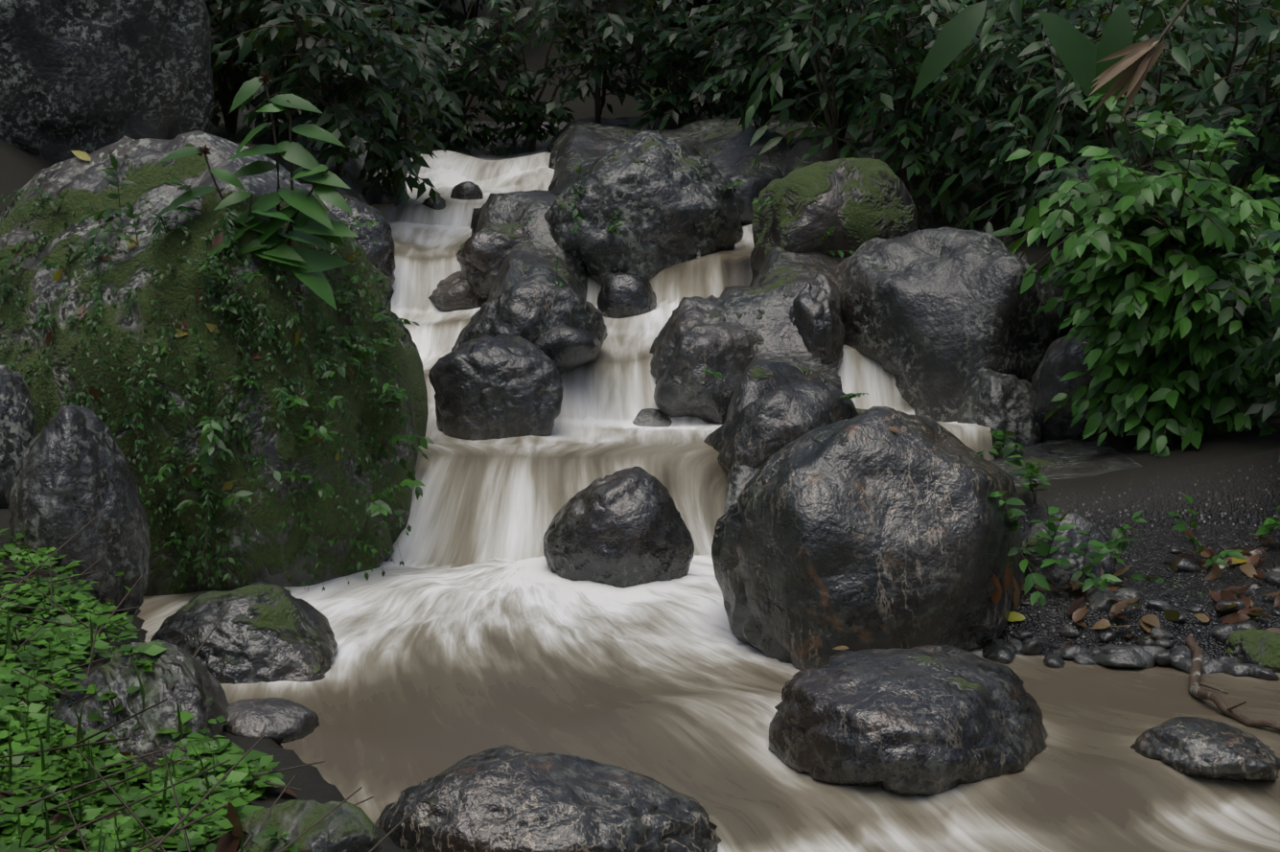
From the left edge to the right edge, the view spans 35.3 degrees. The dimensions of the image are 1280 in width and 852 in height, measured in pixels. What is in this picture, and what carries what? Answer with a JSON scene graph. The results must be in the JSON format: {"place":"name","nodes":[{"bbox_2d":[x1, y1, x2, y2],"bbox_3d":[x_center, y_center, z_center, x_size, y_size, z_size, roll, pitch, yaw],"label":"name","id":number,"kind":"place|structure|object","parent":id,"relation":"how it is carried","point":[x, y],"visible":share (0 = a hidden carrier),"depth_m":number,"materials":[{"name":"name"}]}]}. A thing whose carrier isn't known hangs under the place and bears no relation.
{"place":"outdoors","nodes":[
{"label":"outdoors","id":0,"kind":"place"},
{"bbox_2d":[0,153,994,581],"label":"creeping plants","id":1,"kind":"object","parent":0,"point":[213,433],"visible":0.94,"depth_m":8.63,"materials":[{"name":"green plant"}]},
{"bbox_2d":[0,0,1279,851],"bbox_3d":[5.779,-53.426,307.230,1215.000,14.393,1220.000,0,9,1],"label":"terrain","id":2,"kind":"structure","parent":0,"point":[1228,483],"depth_m":9.90,"materials":[{"name":"soil"}]},
{"bbox_2d":[0,364,36,509],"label":"rock","id":3,"kind":"object","parent":2,"relation":"on","point":[17,424],"visible":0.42,"depth_m":7.79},
{"bbox_2d":[8,404,150,617],"bbox_3d":[-2.027,0.335,7.238,0.470,0.850,0.581,0,9,1],"label":"rock","id":4,"kind":"object","parent":2,"relation":"on","point":[74,477],"visible":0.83,"depth_m":7.06,"materials":[{"name":"stone"}]},
{"bbox_2d":[0,0,213,164],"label":"boulder","id":5,"kind":"object","parent":2,"relation":"on","point":[87,77],"visible":0.65,"depth_m":12.02,"materials":[{"name":"stone"}]},
{"bbox_2d":[46,639,229,790],"bbox_3d":[-1.230,0.744,4.878,0.508,0.455,0.434,0,9,1],"label":"bank rock","id":6,"kind":"object","parent":2,"relation":"on","point":[192,679],"visible":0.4,"depth_m":4.78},
{"bbox_2d":[0,507,418,851],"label":"bank weeds","id":7,"kind":"object","parent":2,"relation":"on","point":[133,818],"visible":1,"depth_m":4.49,"materials":[{"name":"green plant"}]},
{"bbox_2d":[0,130,428,596],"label":"mossy rock","id":8,"kind":"object","parent":2,"relation":"on","point":[142,166],"visible":0.54,"depth_m":8.69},
{"bbox_2d":[0,187,425,595],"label":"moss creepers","id":9,"kind":"object","parent":8,"relation":"attached to","point":[132,424],"visible":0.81,"depth_m":8.56,"materials":[{"name":"green plant"}]},
{"bbox_2d":[160,69,359,309],"bbox_3d":[-1.631,-1.013,8.635,0.862,1.031,0.178,0,9,1],"label":"tall plant","id":10,"kind":"object","parent":8,"relation":"on","point":[306,213],"visible":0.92,"depth_m":8.64,"materials":[{"name":"green plant"}]},
{"bbox_2d":[150,581,337,684],"bbox_3d":[-1.502,0.838,7.598,0.690,0.451,0.578,0,9,1],"label":"pool rock","id":11,"kind":"object","parent":2,"relation":"on","point":[265,632],"visible":0.65,"depth_m":7.45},
{"bbox_2d":[204,0,313,134],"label":"tree","id":12,"kind":"object","parent":2,"relation":"on","point":[233,81],"visible":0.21,"depth_m":13.92,"materials":[{"name":"green plant"}]},
{"bbox_2d":[210,0,378,79],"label":"shrub","id":13,"kind":"object","parent":2,"relation":"on","point":[251,60],"visible":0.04,"depth_m":15.61,"materials":[{"name":"green plant"}]},
{"bbox_2d":[209,0,389,146],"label":"shrub","id":14,"kind":"object","parent":2,"relation":"on","point":[271,10],"visible":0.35,"depth_m":13.44,"materials":[{"name":"green plant"}]},
{"bbox_2d":[232,799,382,851],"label":"rock","id":15,"kind":"object","parent":2,"relation":"on","point":[351,826],"visible":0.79,"depth_m":3.76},
{"bbox_2d":[210,0,447,179],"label":"shrub","id":16,"kind":"object","parent":2,"relation":"on","point":[335,120],"visible":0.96,"depth_m":12.77,"materials":[{"name":"green plant"}]},
{"bbox_2d":[315,192,395,284],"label":"cascade rock","id":17,"kind":"object","parent":2,"relation":"on","point":[381,253],"visible":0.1,"depth_m":12.19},
{"bbox_2d":[266,0,493,110],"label":"shrub","id":18,"kind":"object","parent":2,"relation":"on","point":[414,11],"visible":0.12,"depth_m":16.25,"materials":[{"name":"green plant"}]},
{"bbox_2d":[305,0,466,206],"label":"shrub","id":19,"kind":"object","parent":2,"relation":"on","point":[420,104],"visible":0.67,"depth_m":13.77,"materials":[{"name":"green plant"}]},
{"bbox_2d":[360,0,446,27],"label":"shrub","id":20,"kind":"object","parent":2,"relation":"on","point":[420,10],"visible":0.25,"depth_m":17.98,"materials":[{"name":"green plant"}]},
{"bbox_2d":[368,0,532,158],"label":"shrub","id":21,"kind":"object","parent":2,"relation":"on","point":[454,136],"visible":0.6,"depth_m":16.87,"materials":[{"name":"green plant"}]},
{"bbox_2d":[408,0,491,34],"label":"shrub","id":22,"kind":"object","parent":2,"relation":"on","point":[456,15],"visible":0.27,"depth_m":18.20,"materials":[{"name":"green plant"}]},
{"bbox_2d":[428,271,486,311],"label":"rock","id":23,"kind":"object","parent":2,"relation":"on","point":[453,291],"visible":0.56,"depth_m":12.32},
{"bbox_2d":[431,0,545,28],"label":"shrub","id":24,"kind":"object","parent":2,"relation":"on","point":[474,12],"visible":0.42,"depth_m":18.61,"materials":[{"name":"green plant"}]},
{"bbox_2d":[456,221,530,301],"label":"rock","id":25,"kind":"object","parent":2,"relation":"on","point":[481,254],"visible":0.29,"depth_m":12.23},
{"bbox_2d":[428,334,563,441],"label":"black rock","id":26,"kind":"object","parent":2,"relation":"on","point":[497,386],"visible":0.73,"depth_m":10.20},
{"bbox_2d":[418,0,621,152],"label":"shrub","id":27,"kind":"object","parent":2,"relation":"on","point":[531,125],"visible":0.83,"depth_m":16.79,"materials":[{"name":"green plant"}]},
{"bbox_2d":[451,274,607,375],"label":"rock","id":28,"kind":"object","parent":2,"relation":"on","point":[532,309],"visible":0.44,"depth_m":10.64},
{"bbox_2d":[534,324,600,372],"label":"lip rock","id":29,"kind":"object","parent":2,"relation":"on","point":[564,348],"visible":0.46,"depth_m":10.55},
{"bbox_2d":[472,0,688,123],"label":"shrub","id":30,"kind":"object","parent":2,"relation":"on","point":[606,31],"visible":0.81,"depth_m":16.51,"materials":[{"name":"green plant"}]},
{"bbox_2d":[544,130,743,285],"bbox_3d":[0.001,-1.283,12.599,1.292,1.137,0.996,0,9,1],"label":"boulder","id":31,"kind":"object","parent":2,"relation":"on","point":[667,199],"visible":0.67,"depth_m":12.21,"materials":[{"name":"stone"}]},
{"bbox_2d":[542,0,780,131],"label":"shrub","id":32,"kind":"object","parent":2,"relation":"on","point":[676,40],"visible":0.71,"depth_m":16.37,"materials":[{"name":"green plant"}]},
{"bbox_2d":[46,150,1279,659],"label":"fallen leaves","id":33,"kind":"object","parent":2,"relation":"on","point":[1149,620],"visible":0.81,"depth_m":7.95,"materials":[{"name":"brown plant"}]},
{"bbox_2d":[611,0,726,51],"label":"shrub","id":34,"kind":"object","parent":2,"relation":"on","point":[635,9],"visible":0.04,"depth_m":18.31,"materials":[{"name":"green plant"}]},
{"bbox_2d":[628,0,734,93],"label":"shrub","id":35,"kind":"object","parent":2,"relation":"on","point":[687,5],"visible":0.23,"depth_m":17.83,"materials":[{"name":"green plant"}]},
{"bbox_2d":[372,139,994,568],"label":"waterfall","id":36,"kind":"structure","parent":2,"relation":"on","point":[487,500],"depth_m":10.59,"materials":[{"name":"liquid"}]},
{"bbox_2d":[421,196,446,209],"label":"rock","id":37,"kind":"object","parent":36,"relation":"in","point":[430,203],"visible":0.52,"depth_m":14.12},
{"bbox_2d":[450,181,483,199],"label":"rock","id":38,"kind":"object","parent":36,"relation":"in","point":[468,190],"visible":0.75,"depth_m":14.35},
{"bbox_2d":[596,272,656,318],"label":"rock","id":39,"kind":"object","parent":36,"relation":"in","point":[622,295],"visible":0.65,"depth_m":11.94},
{"bbox_2d":[649,295,756,424],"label":"rock","id":40,"kind":"object","parent":2,"relation":"on","point":[697,335],"visible":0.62,"depth_m":10.75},
{"bbox_2d":[725,165,784,226],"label":"rock","id":41,"kind":"object","parent":2,"relation":"on","point":[756,180],"visible":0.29,"depth_m":13.35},
{"bbox_2d":[696,0,841,117],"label":"shrub","id":42,"kind":"object","parent":2,"relation":"on","point":[793,96],"visible":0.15,"depth_m":16.29,"materials":[{"name":"green plant"}]},
{"bbox_2d":[696,0,846,116],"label":"shrub","id":43,"kind":"object","parent":2,"relation":"on","point":[728,35],"depth_m":16.33,"materials":[{"name":"green plant"}]},
{"bbox_2d":[692,0,855,134],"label":"shrub","id":44,"kind":"object","parent":2,"relation":"on","point":[752,39],"visible":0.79,"depth_m":14.34,"materials":[{"name":"green plant"}]},
{"bbox_2d":[703,379,859,478],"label":"rock","id":45,"kind":"object","parent":2,"relation":"on","point":[758,432],"visible":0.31,"depth_m":9.62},
{"bbox_2d":[721,0,877,117],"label":"shrub","id":46,"kind":"object","parent":2,"relation":"on","point":[839,7],"depth_m":15.87,"materials":[{"name":"green plant"}]},
{"bbox_2d":[660,0,953,166],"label":"shrub","id":47,"kind":"object","parent":2,"relation":"on","point":[776,80],"visible":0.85,"depth_m":13.37,"materials":[{"name":"green plant"}]},
{"bbox_2d":[789,271,844,372],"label":"rock","id":48,"kind":"object","parent":2,"relation":"on","point":[818,323],"visible":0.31,"depth_m":10.84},
{"bbox_2d":[749,157,918,275],"bbox_3d":[1.216,-1.034,12.298,1.093,1.219,1.265,0,9,1],"label":"mossy rock","id":49,"kind":"object","parent":2,"relation":"on","point":[857,202],"visible":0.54,"depth_m":11.80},
{"bbox_2d":[741,0,930,147],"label":"shrub","id":50,"kind":"object","parent":2,"relation":"on","point":[880,60],"visible":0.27,"depth_m":14.45,"materials":[{"name":"green plant"}]},
{"bbox_2d":[711,406,1024,671],"bbox_3d":[0.928,0.577,8.025,1.289,1.370,1.280,0,9,1],"label":"rock","id":51,"kind":"object","parent":2,"relation":"on","point":[868,529],"visible":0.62,"depth_m":7.53,"materials":[{"name":"stone"}]},
{"bbox_2d":[776,0,1006,177],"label":"shrub","id":52,"kind":"object","parent":2,"relation":"on","point":[857,108],"visible":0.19,"depth_m":14.47,"materials":[{"name":"green plant"}]},
{"bbox_2d":[790,0,1046,230],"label":"shrub","id":53,"kind":"object","parent":2,"relation":"on","point":[908,168],"visible":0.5,"depth_m":13.38,"materials":[{"name":"green plant"}]},
{"bbox_2d":[807,0,1034,157],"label":"shrub","id":54,"kind":"object","parent":2,"relation":"on","point":[965,100],"depth_m":14.77,"materials":[{"name":"green plant"}]},
{"bbox_2d":[837,0,1057,220],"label":"shrub","id":55,"kind":"object","parent":2,"relation":"on","point":[964,209],"visible":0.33,"depth_m":13.73,"materials":[{"name":"green plant"}]},
{"bbox_2d":[829,226,1075,422],"bbox_3d":[1.706,-0.463,11.243,1.154,1.302,1.345,-7,11,-38],"label":"boulder","id":56,"kind":"object","parent":2,"relation":"on","point":[935,321],"visible":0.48,"depth_m":10.75,"materials":[{"name":"stone"}]},
{"bbox_2d":[857,0,1094,197],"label":"shrub","id":57,"kind":"object","parent":2,"relation":"on","point":[991,106],"visible":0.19,"depth_m":13.51,"materials":[{"name":"green plant"}]},
{"bbox_2d":[888,0,1066,156],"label":"shrub","id":58,"kind":"object","parent":2,"relation":"on","point":[986,134],"visible":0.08,"depth_m":14.89,"materials":[{"name":"green plant"}]},
{"bbox_2d":[956,368,1043,448],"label":"rock","id":59,"kind":"object","parent":2,"relation":"on","point":[994,401],"visible":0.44,"depth_m":10.34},
{"bbox_2d":[918,0,1141,227],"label":"shrub","id":60,"kind":"object","parent":2,"relation":"on","point":[1024,188],"visible":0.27,"depth_m":12.71,"materials":[{"name":"green plant"}]},
{"bbox_2d":[1019,638,1042,655],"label":"pebble","id":61,"kind":"object","parent":2,"relation":"on","point":[1031,646],"visible":0.71,"depth_m":7.72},
{"bbox_2d":[915,0,1151,233],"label":"shrub","id":62,"kind":"object","parent":2,"relation":"on","point":[1014,65],"visible":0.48,"depth_m":12.43,"materials":[{"name":"green plant"}]},
{"bbox_2d":[1021,512,1114,586],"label":"beach rock","id":63,"kind":"object","parent":2,"relation":"on","point":[1058,576],"visible":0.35,"depth_m":8.29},
{"bbox_2d":[1060,624,1081,638],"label":"pebble","id":64,"kind":"object","parent":2,"relation":"on","point":[1068,631],"visible":0.81,"depth_m":7.82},
{"bbox_2d":[988,98,1178,334],"bbox_3d":[2.456,-0.954,10.558,1.134,1.518,1.275,6,11,33],"label":"shrub","id":65,"kind":"object","parent":2,"relation":"on","point":[1045,175],"visible":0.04,"depth_m":10.49,"materials":[{"name":"green plant"}]},
{"bbox_2d":[1031,316,1153,440],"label":"rock","id":66,"kind":"object","parent":2,"relation":"on","point":[1061,359],"visible":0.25,"depth_m":10.23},
{"bbox_2d":[1088,590,1118,610],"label":"pebble","id":67,"kind":"object","parent":2,"relation":"on","point":[1101,601],"visible":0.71,"depth_m":7.97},
{"bbox_2d":[984,0,1228,155],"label":"shrub","id":68,"kind":"object","parent":2,"relation":"on","point":[1221,15],"visible":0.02,"depth_m":13.61,"materials":[{"name":"green plant"}]},
{"bbox_2d":[970,0,1248,231],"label":"shrub","id":69,"kind":"object","parent":2,"relation":"on","point":[1075,130],"visible":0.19,"depth_m":12.32,"materials":[{"name":"green plant"}]},
{"bbox_2d":[953,0,1270,325],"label":"shrub","id":70,"kind":"object","parent":2,"relation":"on","point":[1154,14],"visible":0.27,"depth_m":10.87,"materials":[{"name":"green plant"}]},
{"bbox_2d":[999,0,1228,193],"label":"shrub","id":71,"kind":"object","parent":2,"relation":"on","point":[1094,13],"visible":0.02,"depth_m":13.06,"materials":[{"name":"green plant"}]},
{"bbox_2d":[1112,587,1140,603],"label":"pebble","id":72,"kind":"object","parent":2,"relation":"on","point":[1123,593],"visible":0.46,"depth_m":8.02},
{"bbox_2d":[977,93,1279,607],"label":"bright bush","id":73,"kind":"object","parent":2,"relation":"on","point":[1159,325],"visible":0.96,"depth_m":9.52,"materials":[{"name":"green plant"}]},
{"bbox_2d":[909,0,1190,142],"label":"leaves","id":74,"kind":"object","parent":73,"relation":"on","point":[1114,61],"visible":0.96,"depth_m":9.61,"materials":[{"name":"green plant"}]},
{"bbox_2d":[1017,0,1265,276],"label":"shrub","id":75,"kind":"object","parent":2,"relation":"on","point":[1188,94],"visible":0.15,"depth_m":11.78,"materials":[{"name":"green plant"}]},
{"bbox_2d":[1136,636,1172,649],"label":"pebble","id":76,"kind":"object","parent":2,"relation":"on","point":[1165,643],"visible":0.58,"depth_m":7.71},
{"bbox_2d":[1145,599,1173,611],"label":"pebble","id":77,"kind":"object","parent":2,"relation":"on","point":[1159,605],"visible":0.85,"depth_m":7.91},
{"bbox_2d":[1086,0,1276,160],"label":"shrub","id":78,"kind":"object","parent":2,"relation":"on","point":[1208,9],"visible":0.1,"depth_m":13.24,"materials":[{"name":"green plant"}]},
{"bbox_2d":[1087,0,1279,259],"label":"shrub","id":79,"kind":"object","parent":2,"relation":"on","point":[1268,29],"visible":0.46,"depth_m":10.38,"materials":[{"name":"green plant"}]},
{"bbox_2d":[1175,558,1202,572],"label":"pebble","id":80,"kind":"object","parent":2,"relation":"on","point":[1184,565],"visible":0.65,"depth_m":8.43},
{"bbox_2d":[1120,172,1279,402],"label":"shrub","id":81,"kind":"object","parent":2,"relation":"on","point":[1222,283],"visible":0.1,"depth_m":9.28,"materials":[{"name":"green plant"}]},
{"bbox_2d":[1132,1,1279,116],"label":"shrub","id":82,"kind":"object","parent":2,"relation":"on","point":[1230,10],"visible":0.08,"depth_m":14.01,"materials":[{"name":"green plant"}]},
{"bbox_2d":[1210,623,1238,643],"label":"pebble","id":83,"kind":"object","parent":2,"relation":"on","point":[1221,634],"visible":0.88,"depth_m":7.71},
{"bbox_2d":[1176,0,1279,191],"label":"shrub","id":84,"kind":"object","parent":2,"relation":"on","point":[1242,51],"visible":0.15,"depth_m":12.35,"materials":[{"name":"green plant"}]},
{"bbox_2d":[1178,546,1279,731],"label":"fallen branch","id":85,"kind":"object","parent":2,"relation":"on","point":[1196,690],"visible":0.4,"depth_m":7.23,"materials":[{"name":"wood"}]},
{"bbox_2d":[1213,599,1251,615],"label":"pebble","id":86,"kind":"object","parent":2,"relation":"on","point":[1241,604],"visible":0.48,"depth_m":7.84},
{"bbox_2d":[1202,0,1279,220],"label":"shrub","id":87,"kind":"object","parent":2,"relation":"on","point":[1259,158],"visible":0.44,"depth_m":10.43,"materials":[{"name":"green plant"}]},
{"bbox_2d":[1208,227,1279,463],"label":"shrub","id":88,"kind":"object","parent":2,"relation":"on","point":[1265,407],"visible":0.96,"depth_m":9.13,"materials":[{"name":"green plant"}]},
{"bbox_2d":[1224,628,1279,673],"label":"rock","id":89,"kind":"object","parent":2,"relation":"on","point":[1256,647],"visible":0.65,"depth_m":7.56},
{"bbox_2d":[1262,571,1279,587],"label":"pebble","id":90,"kind":"object","parent":2,"relation":"on","point":[1272,578],"visible":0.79,"depth_m":8.24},
{"bbox_2d":[137,555,1279,851],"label":"stream","id":91,"kind":"structure","parent":0,"point":[676,686],"depth_m":6.93,"materials":[{"name":"liquid"}]},
{"bbox_2d":[224,698,319,744],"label":"slab rock","id":92,"kind":"object","parent":91,"relation":"in","point":[279,720],"visible":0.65,"depth_m":4.89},
{"bbox_2d":[374,744,721,851],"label":"rock","id":93,"kind":"object","parent":91,"relation":"in","point":[505,799],"visible":0.98,"depth_m":5.58,"materials":[{"name":"stone"}]},
{"bbox_2d":[543,466,694,587],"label":"waterfall rock","id":94,"kind":"object","parent":91,"relation":"in","point":[625,528],"visible":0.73,"depth_m":8.75,"materials":[{"name":"stone"}]},
{"bbox_2d":[768,645,1047,796],"bbox_3d":[0.905,1.019,6.602,0.775,0.488,0.933,6,11,32],"label":"pool rock","id":95,"kind":"object","parent":91,"relation":"in","point":[925,721],"visible":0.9,"depth_m":6.35,"materials":[{"name":"stone"}]},
{"bbox_2d":[982,639,1016,663],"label":"pebble","id":96,"kind":"object","parent":91,"relation":"in","point":[1000,651],"visible":0.85,"depth_m":7.69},
{"bbox_2d":[1043,652,1065,668],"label":"pebble","id":97,"kind":"object","parent":91,"relation":"in","point":[1053,661],"visible":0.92,"depth_m":7.62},
{"bbox_2d":[1053,645,1089,659],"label":"beach rock","id":98,"kind":"object","parent":91,"relation":"in","point":[1068,652],"visible":0.67,"depth_m":7.71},
{"bbox_2d":[1072,652,1096,665],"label":"beach rock","id":99,"kind":"object","parent":91,"relation":"in","point":[1083,659],"visible":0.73,"depth_m":7.67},
{"bbox_2d":[1093,644,1146,669],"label":"beach rock","id":100,"kind":"object","parent":91,"relation":"in","point":[1128,658],"visible":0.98,"depth_m":7.60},
{"bbox_2d":[1126,645,1155,669],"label":"beach rock","id":101,"kind":"object","parent":91,"relation":"in","point":[1149,660],"visible":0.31,"depth_m":7.62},
{"bbox_2d":[1154,651,1172,666],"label":"beach rock","id":102,"kind":"object","parent":91,"relation":"in","point":[1162,658],"visible":0.58,"depth_m":7.61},
{"bbox_2d":[1169,645,1192,668],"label":"beach rock","id":103,"kind":"object","parent":91,"relation":"in","point":[1181,651],"visible":0.65,"depth_m":7.60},
{"bbox_2d":[1170,657,1206,674],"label":"beach rock","id":104,"kind":"object","parent":91,"relation":"in","point":[1183,664],"visible":0.29,"depth_m":7.55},
{"bbox_2d":[1130,717,1279,781],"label":"pool rock","id":105,"kind":"object","parent":91,"relation":"in","point":[1198,747],"visible":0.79,"depth_m":6.43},
{"bbox_2d":[1203,658,1225,674],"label":"beach rock","id":106,"kind":"object","parent":91,"relation":"in","point":[1214,665],"visible":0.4,"depth_m":7.53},
{"bbox_2d":[1221,663,1250,676],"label":"beach rock","id":107,"kind":"object","parent":91,"relation":"on","point":[1238,669],"visible":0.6,"depth_m":7.48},
{"bbox_2d":[1246,663,1279,680],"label":"beach rock","id":108,"kind":"object","parent":91,"relation":"in","point":[1261,672],"visible":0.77,"depth_m":7.43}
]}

